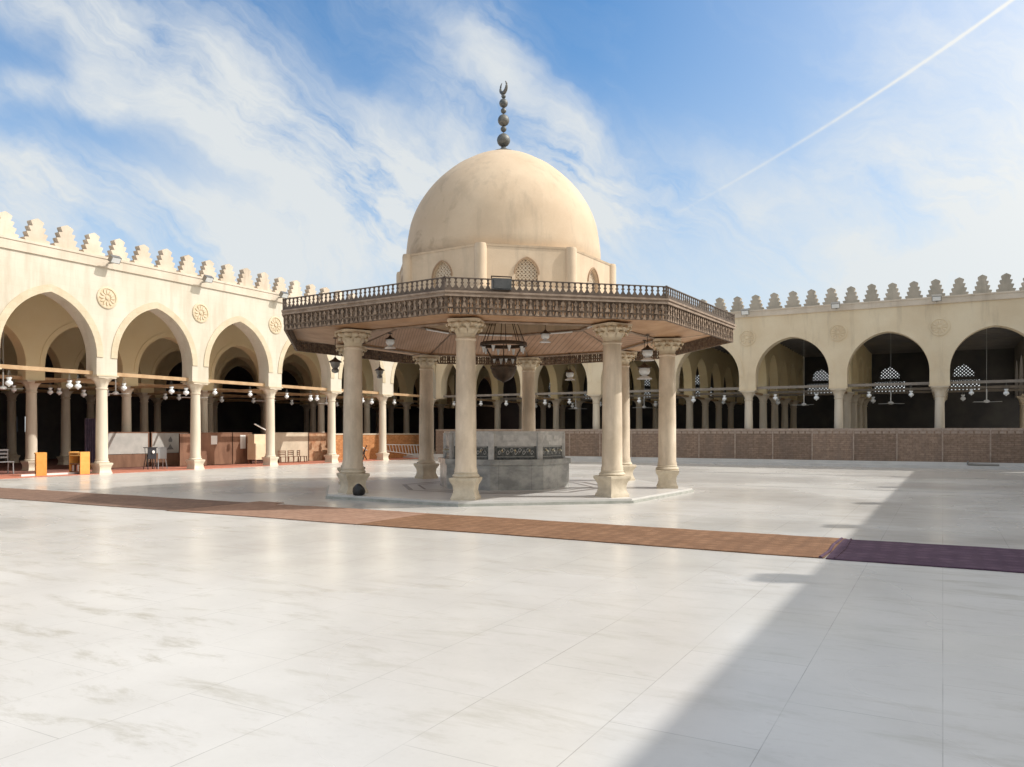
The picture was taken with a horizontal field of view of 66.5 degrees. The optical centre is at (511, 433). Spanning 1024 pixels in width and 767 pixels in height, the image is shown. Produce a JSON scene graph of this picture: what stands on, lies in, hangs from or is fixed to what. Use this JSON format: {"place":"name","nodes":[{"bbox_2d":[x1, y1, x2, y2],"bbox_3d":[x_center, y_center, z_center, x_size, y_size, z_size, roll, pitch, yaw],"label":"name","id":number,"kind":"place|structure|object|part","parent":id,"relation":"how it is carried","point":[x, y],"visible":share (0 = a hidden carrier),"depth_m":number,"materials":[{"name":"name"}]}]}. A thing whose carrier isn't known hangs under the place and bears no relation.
{"place":"outdoors","nodes":[
{"label":"outdoors","id":0,"kind":"place"},
{"bbox_2d":[143,447,156,469],"bbox_3d":[-15.798,1.100,34.079,0.435,0.963,0.440,0,0,39],"label":"folding stand","id":1,"kind":"object","parent":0,"point":[151,455],"visible":0.94,"depth_m":33.98,"materials":[{"name":"grey plastic"}]},
{"bbox_2d":[153,447,167,468],"bbox_3d":[-15.576,1.100,34.584,0.435,0.963,0.440,0,0,39],"label":"folding stand","id":2,"kind":"object","parent":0,"point":[162,453],"visible":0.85,"depth_m":34.51,"materials":[{"name":"grey metal"}]},
{"bbox_2d":[0,450,435,474],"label":"hall floor","id":3,"kind":"structure","parent":0,"point":[52,466],"depth_m":36.04,"materials":[{"name":"carpet"}]},
{"bbox_2d":[0,449,13,473],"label":"bench","id":4,"kind":"object","parent":3,"relation":"on","point":[7,459],"visible":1,"depth_m":30.45,"materials":[{"name":"grey metal"}]},
{"bbox_2d":[90,432,148,468],"bbox_3d":[-17.944,0.763,35.778,0.080,1.630,2.900,0,0,29],"label":"partition board","id":5,"kind":"object","parent":3,"relation":"on","point":[128,448],"visible":0.56,"depth_m":36.06,"materials":[{"name":"white wood"}]},
{"bbox_2d":[150,432,188,465],"bbox_3d":[-16.688,0.763,38.054,0.080,1.630,2.100,0,0,29],"label":"partition board","id":6,"kind":"object","parent":3,"relation":"on","point":[170,440],"visible":0.72,"depth_m":37.92,"materials":[{"name":"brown wood"}]},
{"bbox_2d":[179,434,189,465],"bbox_3d":[-15.462,0.803,37.377,0.080,1.550,1.100,0,0,29],"label":"partition board","id":7,"kind":"object","parent":3,"relation":"on","point":[184,447],"visible":0.44,"depth_m":37.11,"materials":[{"name":"brown wood"}]},
{"bbox_2d":[201,432,231,464],"bbox_3d":[-14.689,0.773,38.778,0.080,1.610,1.900,0,0,29],"label":"partition board","id":8,"kind":"object","parent":3,"relation":"on","point":[216,447],"visible":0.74,"depth_m":38.75,"materials":[{"name":"brown wood"}]},
{"bbox_2d":[232,432,251,463],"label":"partition board","id":9,"kind":"object","parent":3,"relation":"on","point":[239,446],"visible":0.88,"depth_m":40.01,"materials":[{"name":"brown wood"}]},
{"bbox_2d":[247,434,265,463],"bbox_3d":[-13.054,0.818,40.388,0.606,1.520,1.100,0,0,29],"label":"cabinet","id":10,"kind":"object","parent":3,"relation":"on","point":[256,446],"visible":0.54,"depth_m":39.98,"materials":[{"name":"brown wood"}]},
{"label":"door","id":11,"kind":"part","parent":10,"relation":"part of","materials":[{"name":"beige wood"}]},
{"bbox_2d":[0,211,518,473],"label":"arcaded hall","id":12,"kind":"structure","parent":3,"relation":"on","point":[140,323],"depth_m":37.86,"materials":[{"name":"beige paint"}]},
{"bbox_2d":[5,370,12,386],"bbox_3d":[-17.833,-1.956,27.664,0.258,0.642,0.252,0,0,-35],"label":"glass lantern","id":13,"kind":"object","parent":12,"relation":"hanging from","point":[8,382],"visible":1,"depth_m":27.61,"materials":[{"name":"white glass"}]},
{"bbox_2d":[0,372,20,389],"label":"ceiling fan","id":14,"kind":"object","parent":12,"relation":"hanging from","point":[2,387],"visible":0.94,"depth_m":29.77,"materials":[{"name":"white paint"}]},
{"bbox_2d":[47,383,52,394],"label":"glass lantern","id":15,"kind":"object","parent":12,"relation":"hanging from","point":[50,391],"visible":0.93,"depth_m":33.70,"materials":[{"name":"white glass"}]},
{"bbox_2d":[56,383,61,394],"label":"glass lantern","id":16,"kind":"object","parent":12,"relation":"hanging from","point":[59,392],"visible":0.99,"depth_m":34.04,"materials":[{"name":"white glass"}]},
{"bbox_2d":[66,373,72,388],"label":"glass lantern","id":17,"kind":"object","parent":12,"relation":"hanging from","point":[69,385],"visible":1,"depth_m":29.52,"materials":[{"name":"white glass"}]},
{"bbox_2d":[74,375,81,388],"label":"glass lantern","id":18,"kind":"object","parent":12,"relation":"hanging from","point":[77,385],"visible":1,"depth_m":29.82,"materials":[{"name":"white glass"}]},
{"bbox_2d":[80,383,86,397],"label":"glass lantern","id":19,"kind":"object","parent":12,"relation":"hanging from","point":[83,394],"visible":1,"depth_m":35.01,"materials":[{"name":"white glass"}]},
{"bbox_2d":[85,418,95,462],"bbox_3d":[-18.401,0.325,34.151,0.520,1.950,0.110,0,0,-41],"label":"hanging curtain","id":20,"kind":"object","parent":12,"relation":"hanging from","point":[90,427],"visible":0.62,"depth_m":34.10,"materials":[{"name":"fabric"}]},
{"bbox_2d":[108,254,121,263],"bbox_3d":[-15.546,-6.760,30.399,0.536,0.328,0.400,0,0,29],"label":"wall floodlight","id":21,"kind":"object","parent":12,"relation":"attached to","point":[115,259],"depth_m":30.27,"materials":[{"name":"silver metal"}]},
{"bbox_2d":[107,380,128,394],"bbox_3d":[-17.048,-3.780,33.798,1.072,4.240,1.238,0,0,17],"label":"ceiling fan","id":22,"kind":"object","parent":12,"relation":"hanging from","point":[115,392],"visible":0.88,"depth_m":33.78,"materials":[{"name":"white paint"}]},
{"bbox_2d":[121,378,126,390],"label":"glass lantern","id":23,"kind":"object","parent":12,"relation":"hanging from","point":[123,387],"visible":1,"depth_m":31.47,"materials":[{"name":"white glass"}]},
{"bbox_2d":[168,380,174,394],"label":"glass lantern","id":24,"kind":"object","parent":12,"relation":"hanging from","point":[171,391],"visible":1,"depth_m":33.45,"materials":[{"name":"white glass"}]},
{"bbox_2d":[183,382,188,395],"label":"glass lantern","id":25,"kind":"object","parent":12,"relation":"hanging from","point":[185,392],"visible":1,"depth_m":34.09,"materials":[{"name":"white glass"}]},
{"bbox_2d":[201,274,213,282],"bbox_3d":[-13.420,-6.760,34.251,0.536,0.328,0.400,0,0,29],"label":"wall floodlight","id":26,"kind":"object","parent":12,"relation":"attached to","point":[207,278],"depth_m":34.12,"materials":[{"name":"silver metal"}]},
{"bbox_2d":[278,291,288,297],"bbox_3d":[-11.245,-6.760,38.191,0.536,0.328,0.400,0,0,29],"label":"wall floodlight","id":27,"kind":"object","parent":12,"relation":"attached to","point":[282,294],"depth_m":38.03,"materials":[{"name":"silver metal"}]},
{"bbox_2d":[308,390,312,401],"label":"glass lantern","id":28,"kind":"object","parent":12,"relation":"hanging from","point":[310,398],"visible":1,"depth_m":40.80,"materials":[{"name":"white glass"}]},
{"bbox_2d":[275,433,307,461],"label":"partition board","id":29,"kind":"object","parent":3,"relation":"on","point":[286,442],"visible":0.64,"depth_m":43.21,"materials":[{"name":"wood"}]},
{"bbox_2d":[308,433,326,460],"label":"partition board","id":30,"kind":"object","parent":3,"relation":"on","point":[317,446],"visible":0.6,"depth_m":45.01,"materials":[{"name":"brown wood"}]},
{"bbox_2d":[352,483,365,495],"bbox_3d":[-3.676,1.351,18.679,0.305,0.289,0.261,0,0,29],"label":"black bag","id":31,"kind":"object","parent":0,"point":[358,489],"visible":1,"depth_m":18.59,"materials":[{"name":"plastic"}]},
{"bbox_2d":[0,459,1023,766],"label":"courtyard floor","id":32,"kind":"structure","parent":0,"point":[140,637],"depth_m":6.29,"materials":[{"name":"stone"}]},
{"bbox_2d":[0,488,31,491],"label":"carpet runner","id":33,"kind":"object","parent":32,"relation":"on","point":[8,489],"visible":0.95,"depth_m":21.93,"materials":[{"name":"brown carpet"}]},
{"bbox_2d":[0,489,247,510],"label":"carpet runner","id":34,"kind":"object","parent":32,"relation":"on","point":[136,501],"visible":1,"depth_m":18.38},
{"bbox_2d":[0,458,417,478],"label":"arcade carpet","id":35,"kind":"object","parent":32,"relation":"on","point":[7,476],"visible":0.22,"depth_m":34.80,"materials":[{"name":"red carpet"}]},
{"bbox_2d":[34,452,46,475],"bbox_3d":[-17.527,1.148,29.007,0.360,0.860,0.360,0,0,-39],"label":"book stand","id":36,"kind":"object","parent":35,"relation":"on","point":[40,463],"visible":1,"depth_m":28.89,"materials":[{"name":"orange wood"}]},
{"bbox_2d":[20,471,91,476],"bbox_3d":[-17.093,1.543,29.768,0.100,0.070,3.200,0,0,29],"label":"kerb board","id":37,"kind":"object","parent":35,"relation":"on","point":[21,475],"visible":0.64,"depth_m":29.43,"materials":[{"name":"white paint"}]},
{"bbox_2d":[68,451,89,473],"bbox_3d":[-16.753,1.148,30.197,0.740,0.860,0.400,0,0,29],"label":"book stand","id":38,"kind":"object","parent":35,"relation":"on","point":[80,463],"visible":0.99,"depth_m":30.11,"materials":[{"name":"orange wood"}]},
{"bbox_2d":[278,451,288,462],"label":"wooden chair","id":39,"kind":"object","parent":35,"relation":"on","point":[282,454],"visible":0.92,"depth_m":41.46,"materials":[{"name":"brown wood"}]},
{"bbox_2d":[288,450,298,462],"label":"wooden chair","id":40,"kind":"object","parent":35,"relation":"on","point":[293,456],"visible":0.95,"depth_m":42.01,"materials":[{"name":"brown wood"}]},
{"bbox_2d":[297,450,306,461],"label":"wooden chair","id":41,"kind":"object","parent":35,"relation":"on","point":[301,456],"visible":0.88,"depth_m":42.54,"materials":[{"name":"brown wood"}]},
{"bbox_2d":[363,445,367,459],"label":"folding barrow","id":42,"kind":"object","parent":35,"relation":"on","point":[364,452],"visible":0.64,"depth_m":45.98,"materials":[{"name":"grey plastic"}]},
{"bbox_2d":[336,433,418,460],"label":"brick fence","id":43,"kind":"object","parent":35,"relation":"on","point":[371,441],"visible":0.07,"depth_m":48.95,"materials":[{"name":"brick"}]},
{"bbox_2d":[168,503,428,523],"bbox_3d":[-4.388,1.591,15.764,5.120,0.017,2.161,0,0,29],"label":"carpet runner","id":44,"kind":"object","parent":32,"relation":"on","point":[321,514],"visible":1,"depth_m":15.56,"materials":[{"name":"brown carpet"}]},
{"bbox_2d":[238,501,281,504],"bbox_3d":[-5.733,1.592,17.652,0.800,0.015,0.823,0,0,29],"label":"carpet runner","id":45,"kind":"object","parent":44,"relation":"on","point":[264,502],"visible":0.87,"depth_m":17.82,"materials":[{"name":"brown carpet"}]},
{"bbox_2d":[354,513,623,539],"bbox_3d":[-0.417,1.591,13.563,4.260,0.017,2.109,0,0,29],"label":"carpet runner","id":46,"kind":"object","parent":32,"relation":"on","point":[515,527],"visible":0.99,"depth_m":13.38,"materials":[{"name":"brown carpet"}]},
{"bbox_2d":[326,485,693,506],"bbox_3d":[-0.239,1.575,22.120,9.738,0.070,9.738,0,0,33],"label":"platform lower step","id":47,"kind":"object","parent":32,"relation":"on","point":[508,504],"visible":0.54,"depth_m":17.61,"materials":[{"name":"stone"}]},
{"bbox_2d":[328,477,691,503],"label":"platform","id":48,"kind":"structure","parent":47,"relation":"on","point":[391,489],"depth_m":19.45,"materials":[{"name":"stone"}]},
{"bbox_2d":[402,481,597,493],"bbox_3d":[-0.239,1.491,22.120,5.543,0.001,5.543,0,0,33],"label":"platform inlay band","id":49,"kind":"object","parent":48,"relation":"on","point":[407,486],"visible":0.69,"depth_m":20.64,"materials":[{"name":"stone"}]},
{"bbox_2d":[438,431,570,490],"bbox_3d":[-0.239,0.723,22.120,3.529,1.545,3.529,0,0,33],"label":"ablution fountain","id":50,"kind":"object","parent":48,"relation":"on","point":[522,460],"visible":0.81,"depth_m":20.59,"materials":[{"name":"grey stone"}]},
{"bbox_2d":[281,81,735,499],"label":"domed pavilion","id":51,"kind":"structure","parent":48,"relation":"on","point":[526,222],"depth_m":19.52,"materials":[{"name":"stone"}]},
{"bbox_2d":[329,337,341,372],"bbox_3d":[-4.753,-2.091,20.980,0.356,0.957,0.356,0,0,29],"label":"canopy lantern","id":52,"kind":"object","parent":51,"relation":"hanging from","point":[335,362],"visible":0.98,"depth_m":20.91,"materials":[{"name":"metal"}]},
{"bbox_2d":[375,356,384,378],"bbox_3d":[-4.402,-2.186,25.960,0.341,0.768,0.341,0,0,29],"label":"canopy lantern","id":53,"kind":"object","parent":51,"relation":"hanging from","point":[379,370],"visible":1,"depth_m":25.89,"materials":[{"name":"metal"}]},
{"bbox_2d":[385,333,395,348],"bbox_3d":[-3.123,-2.373,20.000,0.297,0.393,0.290,0,0,29],"label":"canopy lantern","id":54,"kind":"object","parent":51,"relation":"hanging from","point":[390,339],"visible":1,"depth_m":19.92,"materials":[{"name":"glass"}]},
{"bbox_2d":[491,275,511,289],"bbox_3d":[-0.216,-3.106,16.145,0.444,0.292,0.175,0,0,-12],"label":"floodlight","id":55,"kind":"object","parent":51,"relation":"attached to","point":[501,283],"visible":1,"depth_m":16.07,"materials":[{"name":"metal"}]},
{"bbox_2d":[480,323,526,382],"bbox_3d":[-0.239,-4.015,22.120,1.340,5.170,1.340,0,0,29],"label":"chandelier","id":56,"kind":"object","parent":51,"relation":"hanging from","point":[503,373],"visible":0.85,"depth_m":21.87,"materials":[{"name":"metal"}]},
{"bbox_2d":[540,325,550,342],"bbox_3d":[0.809,-2.453,18.971,0.280,0.494,0.273,0,0,29],"label":"canopy lantern","id":57,"kind":"object","parent":51,"relation":"hanging from","point":[545,335],"visible":0.89,"depth_m":18.90,"materials":[{"name":"glass"}]},
{"bbox_2d":[565,353,574,379],"bbox_3d":[1.888,-2.165,25.458,0.330,0.870,0.322,0,0,29],"label":"canopy lantern","id":58,"kind":"object","parent":51,"relation":"hanging from","point":[569,373],"visible":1,"depth_m":25.36,"materials":[{"name":"glass"}]},
{"bbox_2d":[637,340,651,379],"bbox_3d":[3.652,-2.029,21.514,0.412,1.082,0.402,0,0,29],"label":"canopy lantern","id":59,"kind":"object","parent":51,"relation":"hanging from","point":[644,369],"visible":0.99,"depth_m":21.40,"materials":[{"name":"glass"}]},
{"bbox_2d":[641,334,654,360],"bbox_3d":[3.539,-2.232,20.378,0.363,0.677,0.354,0,0,29],"label":"canopy lantern","id":60,"kind":"object","parent":51,"relation":"hanging from","point":[647,352],"visible":1,"depth_m":20.29,"materials":[{"name":"metal"}]},
{"bbox_2d":[568,525,846,557],"bbox_3d":[2.922,1.591,11.707,3.660,0.015,2.136,0,0,29],"label":"carpet runner","id":61,"kind":"object","parent":32,"relation":"on","point":[778,545],"visible":0.99,"depth_m":11.52,"materials":[{"name":"brown carpet"}]},
{"bbox_2d":[819,537,851,558],"bbox_3d":[4.512,1.585,10.810,0.236,0.050,2.052,0,0,29],"label":"carpet fold","id":62,"kind":"object","parent":61,"relation":"on","point":[829,550],"visible":0.96,"depth_m":10.57,"materials":[{"name":"purple carpet"}]},
{"bbox_2d":[403,456,1023,469],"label":"floor step","id":63,"kind":"object","parent":32,"relation":"on","point":[851,464],"visible":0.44,"depth_m":37.93,"materials":[{"name":"stone"}]},
{"bbox_2d":[967,461,998,465],"bbox_3d":[21.146,1.372,35.037,1.251,0.236,0.196,0,0,33],"label":"drain pipe","id":64,"kind":"object","parent":63,"relation":"on","point":[973,464],"visible":1,"depth_m":34.99,"materials":[{"name":"silver metal"}]},
{"bbox_2d":[644,470,1020,494],"bbox_3d":[8.123,1.596,27.544,27.600,0.001,7.880,0,0,29],"label":"drain groove","id":65,"kind":"object","parent":32,"relation":"on","point":[855,475],"visible":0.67,"depth_m":27.44,"materials":[{"name":"grey metal"}]},
{"bbox_2d":[826,539,1023,572],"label":"carpet runner","id":66,"kind":"object","parent":32,"relation":"on","point":[964,557],"visible":0.99,"depth_m":10.10,"materials":[{"name":"purple carpet"}]},
{"bbox_2d":[0,0,1023,419],"label":"sky","id":67,"kind":"structure","parent":0,"point":[727,150],"materials":[{"name":"blue"}]},
{"bbox_2d":[407,453,1023,465],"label":"raised hall floor","id":68,"kind":"structure","parent":0,"point":[806,461],"depth_m":38.73,"materials":[{"name":"stone"}]},
{"bbox_2d":[386,444,417,454],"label":"ladder","id":69,"kind":"object","parent":68,"relation":"on","point":[402,448],"visible":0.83,"depth_m":49.22,"materials":[{"name":"white paint"}]},
{"bbox_2d":[436,429,539,453],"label":"brick fence","id":70,"kind":"object","parent":68,"relation":"on","point":[439,441],"visible":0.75,"depth_m":49.67,"materials":[{"name":"brown brick"}]},
{"bbox_2d":[406,273,1023,428],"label":"arcaded hall","id":71,"kind":"structure","parent":68,"relation":"on","point":[852,347],"depth_m":46.96,"materials":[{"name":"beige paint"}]},
{"bbox_2d":[741,308,749,314],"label":"wall floodlight","id":72,"kind":"object","parent":71,"relation":"attached to","point":[745,311],"depth_m":40.31,"materials":[{"name":"silver metal"}]},
{"bbox_2d":[814,391,818,400],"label":"glass lantern","id":73,"kind":"object","parent":71,"relation":"hanging from","point":[816,397],"visible":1,"depth_m":39.43,"materials":[{"name":"white glass"}]},
{"bbox_2d":[831,301,839,308],"bbox_3d":[15.933,-6.280,38.381,0.400,0.328,0.536,0,0,29],"label":"wall floodlight","id":74,"kind":"object","parent":71,"relation":"attached to","point":[835,305],"depth_m":38.21,"materials":[{"name":"silver metal"}]},
{"bbox_2d":[882,391,903,403],"bbox_3d":[19.386,-3.580,39.639,1.072,4.240,1.238,0,0,-1],"label":"ceiling fan","id":75,"kind":"object","parent":71,"relation":"hanging from","point":[890,402],"visible":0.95,"depth_m":39.61,"materials":[{"name":"white paint"}]},
{"bbox_2d":[932,294,941,301],"bbox_3d":[19.741,-6.280,36.279,0.400,0.328,0.536,0,0,29],"label":"wall floodlight","id":76,"kind":"object","parent":71,"relation":"attached to","point":[936,297],"depth_m":36.10,"materials":[{"name":"silver metal"}]},
{"bbox_2d":[960,390,965,400],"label":"glass lantern","id":77,"kind":"object","parent":71,"relation":"hanging from","point":[962,398],"visible":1,"depth_m":39.60,"materials":[{"name":"glass"}]},
{"bbox_2d":[984,329,1001,402],"bbox_3d":[22.943,-3.580,37.757,1.238,4.240,1.072,0,0,25],"label":"ceiling fan","id":78,"kind":"object","parent":71,"relation":"hanging from","point":[986,401],"visible":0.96,"depth_m":37.63,"materials":[{"name":"white paint"}]},
{"bbox_2d":[1003,383,1008,395],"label":"glass lantern","id":79,"kind":"object","parent":71,"relation":"hanging from","point":[1006,392],"visible":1,"depth_m":35.51,"materials":[{"name":"white glass"}]},
{"bbox_2d":[540,428,1023,462],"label":"lattice fence","id":80,"kind":"object","parent":68,"relation":"on","point":[992,445],"visible":0.86,"depth_m":38.35,"materials":[{"name":"brown wood"}]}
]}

